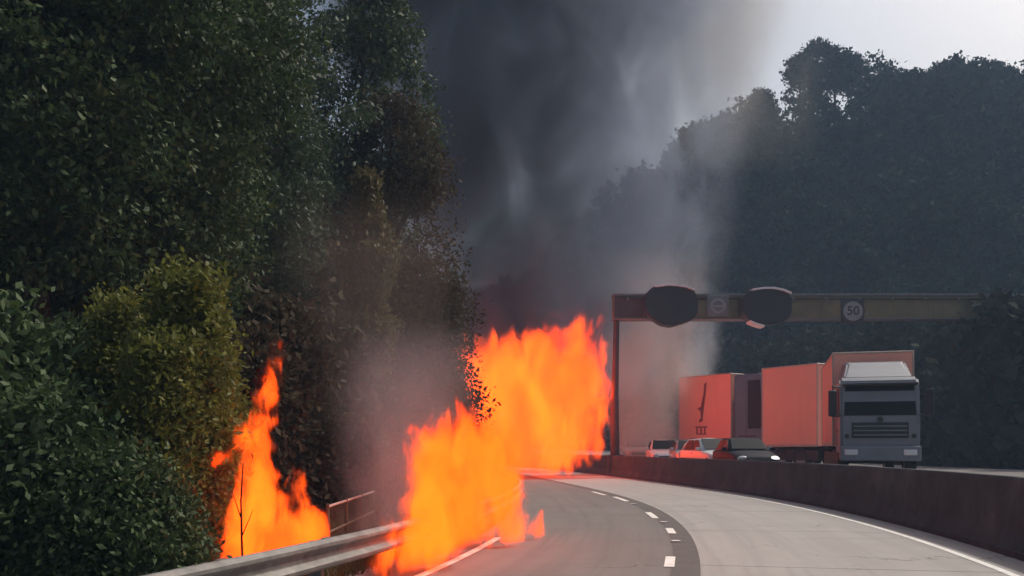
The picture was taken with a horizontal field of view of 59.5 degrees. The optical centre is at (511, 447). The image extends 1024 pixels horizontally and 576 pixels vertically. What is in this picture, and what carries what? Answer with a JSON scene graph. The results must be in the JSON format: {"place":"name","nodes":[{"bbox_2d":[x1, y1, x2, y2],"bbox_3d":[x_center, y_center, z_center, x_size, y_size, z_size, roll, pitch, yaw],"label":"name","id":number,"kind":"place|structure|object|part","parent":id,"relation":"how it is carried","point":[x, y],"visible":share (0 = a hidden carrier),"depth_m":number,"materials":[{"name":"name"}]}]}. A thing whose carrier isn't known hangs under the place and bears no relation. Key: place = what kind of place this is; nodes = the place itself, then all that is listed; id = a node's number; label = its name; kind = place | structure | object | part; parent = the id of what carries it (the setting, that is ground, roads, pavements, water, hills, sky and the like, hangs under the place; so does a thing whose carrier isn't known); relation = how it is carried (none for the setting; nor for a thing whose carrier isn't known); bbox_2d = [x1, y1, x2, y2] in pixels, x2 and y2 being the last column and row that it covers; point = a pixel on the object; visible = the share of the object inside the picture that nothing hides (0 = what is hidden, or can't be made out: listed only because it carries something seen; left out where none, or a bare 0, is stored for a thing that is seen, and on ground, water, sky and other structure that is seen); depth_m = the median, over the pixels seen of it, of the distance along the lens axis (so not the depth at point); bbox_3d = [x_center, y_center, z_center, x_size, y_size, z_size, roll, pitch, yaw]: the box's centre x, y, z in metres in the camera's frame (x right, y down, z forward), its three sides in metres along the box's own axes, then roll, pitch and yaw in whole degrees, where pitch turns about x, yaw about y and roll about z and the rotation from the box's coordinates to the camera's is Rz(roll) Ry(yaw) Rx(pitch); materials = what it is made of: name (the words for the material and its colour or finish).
{"place":"outdoors","nodes":[
{"label":"outdoors","id":0,"kind":"place"},
{"bbox_2d":[1,146,1016,575],"bbox_3d":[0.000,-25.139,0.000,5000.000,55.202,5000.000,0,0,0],"label":"ground","id":1,"kind":"structure","parent":0,"point":[695,262],"depth_m":115.89,"materials":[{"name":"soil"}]},
{"bbox_2d":[0,271,96,518],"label":"shrub","id":2,"kind":"object","parent":1,"relation":"on","point":[18,333],"visible":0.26,"depth_m":10.95,"materials":[{"name":"green plant"}]},
{"bbox_2d":[1,309,119,504],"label":"shrub","id":3,"kind":"object","parent":1,"relation":"on","point":[74,327],"visible":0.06,"depth_m":12.10,"materials":[{"name":"green plant"}]},
{"bbox_2d":[0,369,163,575],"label":"shrub","id":4,"kind":"object","parent":1,"relation":"on","point":[31,422],"visible":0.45,"depth_m":9.05,"materials":[{"name":"green plant"}]},
{"bbox_2d":[65,280,155,440],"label":"shrub","id":5,"kind":"object","parent":1,"relation":"on","point":[108,313],"visible":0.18,"depth_m":11.51,"materials":[{"name":"green plant"}]},
{"bbox_2d":[0,429,232,575],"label":"shrub","id":6,"kind":"object","parent":1,"relation":"on","point":[93,506],"visible":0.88,"depth_m":8.72,"materials":[{"name":"green plant"}]},
{"bbox_2d":[0,0,259,331],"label":"broadleaf tree","id":7,"kind":"object","parent":1,"relation":"on","point":[28,187],"visible":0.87,"depth_m":14.18,"materials":[{"name":"green plant"}]},
{"bbox_2d":[78,477,225,575],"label":"shrub","id":8,"kind":"object","parent":1,"relation":"on","point":[194,534],"visible":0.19,"depth_m":9.25,"materials":[{"name":"green plant"}]},
{"bbox_2d":[96,324,229,561],"bbox_3d":[-4.072,0.291,10.338,1.470,3.455,1.450,0,0,37],"label":"shrub","id":9,"kind":"object","parent":1,"relation":"on","point":[156,403],"visible":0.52,"depth_m":10.10,"materials":[{"name":"green plant"}]},
{"bbox_2d":[0,0,333,332],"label":"broadleaf tree","id":10,"kind":"object","parent":1,"relation":"on","point":[219,166],"visible":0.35,"depth_m":16.36,"materials":[{"name":"green plant"}]},
{"bbox_2d":[93,245,265,561],"bbox_3d":[-4.059,-0.132,10.972,1.934,4.546,1.908,0,0,-28],"label":"shrub","id":11,"kind":"object","parent":1,"relation":"on","point":[189,296],"visible":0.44,"depth_m":10.77,"materials":[{"name":"green plant"}]},
{"bbox_2d":[74,0,353,309],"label":"broadleaf tree","id":12,"kind":"object","parent":1,"relation":"on","point":[286,269],"visible":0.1,"depth_m":20.62,"materials":[{"name":"green plant"}]},
{"bbox_2d":[147,247,333,425],"bbox_3d":[-6.471,-1.575,19.032,5.114,5.534,5.438,0,0,-21],"label":"thicket shrub","id":13,"kind":"object","parent":1,"relation":"on","point":[259,288],"depth_m":18.76,"materials":[{"name":"green plant"}]},
{"bbox_2d":[219,360,265,554],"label":"shrub","id":14,"kind":"object","parent":1,"relation":"on","point":[243,417],"visible":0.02,"depth_m":12.32,"materials":[{"name":"green plant"}]},
{"bbox_2d":[232,463,253,555],"bbox_3d":[-2.891,1.010,9.610,0.226,1.701,0.047,0,0,0],"label":"charred sapling","id":15,"kind":"object","parent":1,"relation":"on","point":[241,524],"visible":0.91,"depth_m":9.60,"materials":[{"name":"brown wood"}]},
{"bbox_2d":[0,477,498,575],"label":"grass","id":16,"kind":"structure","parent":1,"relation":"on","point":[444,504],"depth_m":15.09,"materials":[{"name":"green plant"}]},
{"bbox_2d":[222,456,294,555],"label":"shrub","id":17,"kind":"object","parent":1,"relation":"on","point":[260,516],"visible":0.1,"depth_m":12.16,"materials":[{"name":"plant"}]},
{"bbox_2d":[218,316,355,518],"bbox_3d":[-4.828,-0.401,16.429,3.974,4.044,3.737,0,0,-44],"label":"thicket shrub","id":18,"kind":"object","parent":1,"relation":"on","point":[282,403],"visible":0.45,"depth_m":15.85,"materials":[{"name":"green plant"}]},
{"bbox_2d":[199,0,389,301],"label":"broadleaf tree","id":19,"kind":"object","parent":1,"relation":"on","point":[366,117],"visible":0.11,"depth_m":24.28,"materials":[{"name":"green plant"}]},
{"bbox_2d":[226,285,404,521],"bbox_3d":[-4.836,-0.749,17.964,4.810,4.896,4.524,0,0,25],"label":"thicket shrub","id":20,"kind":"object","parent":1,"relation":"on","point":[319,355],"visible":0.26,"depth_m":17.58,"materials":[{"name":"green plant"}]},
{"bbox_2d":[291,156,353,260],"bbox_3d":[-8.814,-5.943,37.920,6.065,13.348,6.481,0,0,-33],"label":"background tree","id":21,"kind":"object","parent":1,"relation":"on","point":[324,215],"depth_m":36.41,"materials":[{"name":"green plant"}]},
{"bbox_2d":[142,466,521,575],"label":"guard rail","id":22,"kind":"object","parent":1,"relation":"on","point":[314,557],"visible":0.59,"depth_m":10.02,"materials":[{"name":"metal"}]},
{"bbox_2d":[263,246,430,463],"bbox_3d":[-5.772,-1.828,24.037,6.294,6.811,6.693,0,0,-23],"label":"thicket shrub","id":23,"kind":"object","parent":1,"relation":"on","point":[327,289],"visible":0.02,"depth_m":23.12,"materials":[{"name":"green plant"}]},
{"bbox_2d":[289,411,411,528],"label":"thicket shrub","id":24,"kind":"object","parent":1,"relation":"on","point":[341,428],"visible":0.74,"depth_m":16.65,"materials":[{"name":"green plant"}]},
{"bbox_2d":[326,489,374,536],"bbox_3d":[-2.397,1.250,13.600,0.046,1.060,4.046,0,0,0],"label":"railing","id":25,"kind":"object","parent":1,"relation":"on","point":[354,515],"visible":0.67,"depth_m":13.55,"materials":[{"name":"metal"}]},
{"bbox_2d":[304,302,419,501],"bbox_3d":[-4.197,-0.732,19.982,4.720,5.108,5.020,0,0,-29],"label":"thicket shrub","id":26,"kind":"object","parent":1,"relation":"on","point":[366,374],"visible":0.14,"depth_m":19.46,"materials":[{"name":"green plant"}]},
{"bbox_2d":[325,164,409,385],"bbox_3d":[-3.624,-2.513,22.057,1.969,8.797,2.078,0,0,-21],"label":"slender tree","id":27,"kind":"object","parent":1,"relation":"on","point":[369,268],"visible":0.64,"depth_m":21.70,"materials":[{"name":"green plant"}]},
{"bbox_2d":[391,294,500,448],"bbox_3d":[-1.616,-1.782,21.523,2.722,3.634,2.894,0,0,0],"label":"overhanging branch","id":28,"kind":"object","parent":27,"relation":"attached to","point":[411,391],"visible":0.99,"depth_m":21.38,"materials":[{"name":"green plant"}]},
{"bbox_2d":[288,0,454,292],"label":"broadleaf tree","id":29,"kind":"object","parent":1,"relation":"on","point":[384,58],"visible":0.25,"depth_m":28.34,"materials":[{"name":"green plant"}]},
{"bbox_2d":[350,148,410,258],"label":"background tree","id":30,"kind":"object","parent":1,"relation":"on","point":[398,219],"depth_m":41.83,"materials":[{"name":"green plant"}]},
{"bbox_2d":[319,85,480,377],"bbox_3d":[-3.538,-4.412,27.111,5.073,12.630,4.662,0,0,-13],"label":"broadleaf tree","id":31,"kind":"object","parent":1,"relation":"on","point":[422,190],"visible":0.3,"depth_m":26.33,"materials":[{"name":"green plant"}]},
{"bbox_2d":[376,414,440,514],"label":"thicket shrub","id":32,"kind":"object","parent":1,"relation":"on","point":[414,488],"visible":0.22,"depth_m":20.13,"materials":[{"name":"plant"}]},
{"bbox_2d":[379,350,451,495],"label":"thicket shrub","id":33,"kind":"object","parent":1,"relation":"on","point":[404,408],"visible":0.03,"depth_m":22.69,"materials":[{"name":"plant"}]},
{"bbox_2d":[392,358,466,498],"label":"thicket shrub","id":34,"kind":"object","parent":1,"relation":"on","point":[441,460],"visible":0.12,"depth_m":25.54,"materials":[{"name":"plant"}]},
{"bbox_2d":[383,248,494,463],"bbox_3d":[-2.605,-1.654,24.575,3.699,7.559,3.784,0,0,-42],"label":"broadleaf tree","id":35,"kind":"object","parent":1,"relation":"on","point":[418,304],"visible":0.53,"depth_m":23.81,"materials":[{"name":"green plant"}]},
{"bbox_2d":[437,389,502,494],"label":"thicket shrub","id":36,"kind":"object","parent":1,"relation":"on","point":[466,435],"visible":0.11,"depth_m":29.55,"materials":[{"name":"plant"}]},
{"bbox_2d":[443,49,1023,469],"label":"hillside wood","id":37,"kind":"object","parent":1,"relation":"on","point":[941,144],"visible":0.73,"depth_m":107.42,"materials":[{"name":"green plant"}]},
{"bbox_2d":[474,447,1023,476],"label":"carriageway","id":38,"kind":"structure","parent":1,"relation":"on","point":[1011,472],"depth_m":75.90,"materials":[{"name":"grey asphalt"}]},
{"bbox_2d":[620,439,647,456],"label":"car","id":39,"kind":"object","parent":38,"relation":"on","point":[634,447],"visible":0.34,"depth_m":56.26,"materials":[{"name":"silver metal"}]},
{"bbox_2d":[645,440,674,456],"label":"car","id":40,"kind":"object","parent":38,"relation":"on","point":[657,448],"visible":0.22,"depth_m":48.38,"materials":[{"name":"white paint"}]},
{"bbox_2d":[669,440,687,457],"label":"car","id":41,"kind":"object","parent":38,"relation":"on","point":[676,447],"visible":0.13,"depth_m":44.16,"materials":[{"name":"silver metal"}]},
{"bbox_2d":[679,438,721,458],"bbox_3d":[8.952,0.290,39.957,2.100,1.500,4.048,0,0,-12],"label":"car","id":42,"kind":"object","parent":38,"relation":"on","point":[702,448],"visible":0.21,"depth_m":39.72,"materials":[{"name":"white paint"}]},
{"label":"side window","id":43,"kind":"part","parent":42,"relation":"part of","materials":[{"name":"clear glass"}]},
{"bbox_3d":[8.237,-0.137,39.784,0.178,0.445,0.970,0,0,-12],"label":"side window","id":44,"kind":"part","parent":42,"relation":"part of","materials":[{"name":"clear glass"}]},
{"bbox_2d":[679,373,769,449],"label":"box truck","id":45,"kind":"object","parent":38,"relation":"on","point":[722,406],"visible":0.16,"depth_m":52.54,"materials":[{"name":"pink paint"}]},
{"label":"side window","id":46,"kind":"part","parent":45,"relation":"part of","materials":[{"name":"glass"}]},
{"bbox_2d":[712,438,779,461],"bbox_3d":[9.205,0.310,35.456,2.100,1.460,4.048,0,0,-1],"label":"car","id":47,"kind":"object","parent":38,"relation":"on","point":[754,449],"visible":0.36,"depth_m":34.79,"materials":[{"name":"blue paint"}]},
{"bbox_3d":[8.454,-0.117,36.412,0.178,0.405,0.850,0,0,-1],"label":"side window","id":48,"kind":"part","parent":47,"relation":"part of","materials":[{"name":"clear glass"}]},
{"bbox_3d":[8.471,-0.117,35.422,0.178,0.405,0.970,0,0,-1],"label":"side window","id":49,"kind":"part","parent":47,"relation":"part of","materials":[{"name":"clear glass"}]},
{"bbox_2d":[762,363,835,463],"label":"box trailer","id":50,"kind":"object","parent":38,"relation":"on","point":[791,413],"visible":0.58,"depth_m":42.41,"materials":[{"name":"pink paint"}]},
{"bbox_2d":[822,350,933,468],"bbox_3d":[12.903,-1.133,32.633,3.144,4.345,8.672,0,0,16],"label":"box truck","id":51,"kind":"object","parent":38,"relation":"on","point":[871,414],"visible":0.88,"depth_m":28.87,"materials":[{"name":"metal"}]},
{"bbox_3d":[10.802,-1.470,29.687,0.015,0.920,0.980,0,0,16],"label":"side window","id":52,"kind":"part","parent":51,"relation":"part of","materials":[{"name":"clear glass"}]},
{"bbox_2d":[748,86,778,122],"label":"ridge tree","id":53,"kind":"object","parent":1,"relation":"on","point":[764,90],"visible":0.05,"depth_m":141.98,"materials":[{"name":"green plant"}]},
{"bbox_2d":[779,53,826,116],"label":"ridge tree","id":54,"kind":"object","parent":1,"relation":"on","point":[795,67],"visible":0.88,"depth_m":141.43,"materials":[{"name":"green plant"}]},
{"bbox_2d":[607,294,1023,473],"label":"sign gantry","id":55,"kind":"object","parent":1,"relation":"on","point":[877,307],"visible":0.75,"depth_m":51.55,"materials":[{"name":"grey metal"}]},
{"bbox_2d":[643,284,697,327],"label":"lane signal","id":56,"kind":"object","parent":55,"relation":"attached to","point":[669,305],"visible":1,"depth_m":50.45,"materials":[{"name":"metal"}]},
{"bbox_2d":[707,295,728,316],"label":"signal panel","id":57,"kind":"object","parent":55,"relation":"attached to","point":[717,305],"visible":1,"depth_m":51.38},
{"bbox_2d":[739,287,791,328],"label":"lane signal","id":58,"kind":"object","parent":55,"relation":"attached to","point":[760,307],"visible":1,"depth_m":50.45,"materials":[{"name":"metal"}]},
{"bbox_2d":[841,299,864,323],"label":"speed sign","id":59,"kind":"object","parent":55,"relation":"attached to","point":[852,311],"visible":1,"depth_m":51.38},
{"bbox_2d":[791,36,843,94],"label":"ridge tree","id":60,"kind":"object","parent":1,"relation":"on","point":[814,48],"visible":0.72,"depth_m":141.67,"materials":[{"name":"green plant"}]},
{"bbox_2d":[819,44,857,105],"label":"ridge tree","id":61,"kind":"object","parent":1,"relation":"on","point":[840,58],"visible":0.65,"depth_m":141.70,"materials":[{"name":"green plant"}]},
{"bbox_2d":[835,51,872,119],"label":"ridge tree","id":62,"kind":"object","parent":1,"relation":"on","point":[856,59],"visible":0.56,"depth_m":141.47,"materials":[{"name":"green plant"}]},
{"bbox_2d":[84,0,1023,328],"label":"sky","id":63,"kind":"structure","parent":0,"point":[544,99],"materials":[{"name":"grey"}]},
{"bbox_2d":[638,437,657,444],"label":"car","id":64,"kind":"object","parent":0,"point":[648,439],"visible":0.02,"depth_m":63.77,"materials":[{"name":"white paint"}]},
{"bbox_2d":[347,465,1023,575],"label":"road","id":65,"kind":"structure","parent":0,"point":[553,522],"depth_m":15.33,"materials":[{"name":"grey asphalt"}]},
{"bbox_2d":[474,453,1023,560],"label":"median barrier","id":66,"kind":"object","parent":65,"relation":"on","point":[983,511],"visible":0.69,"depth_m":21.14,"materials":[{"name":"concrete"}]}
]}

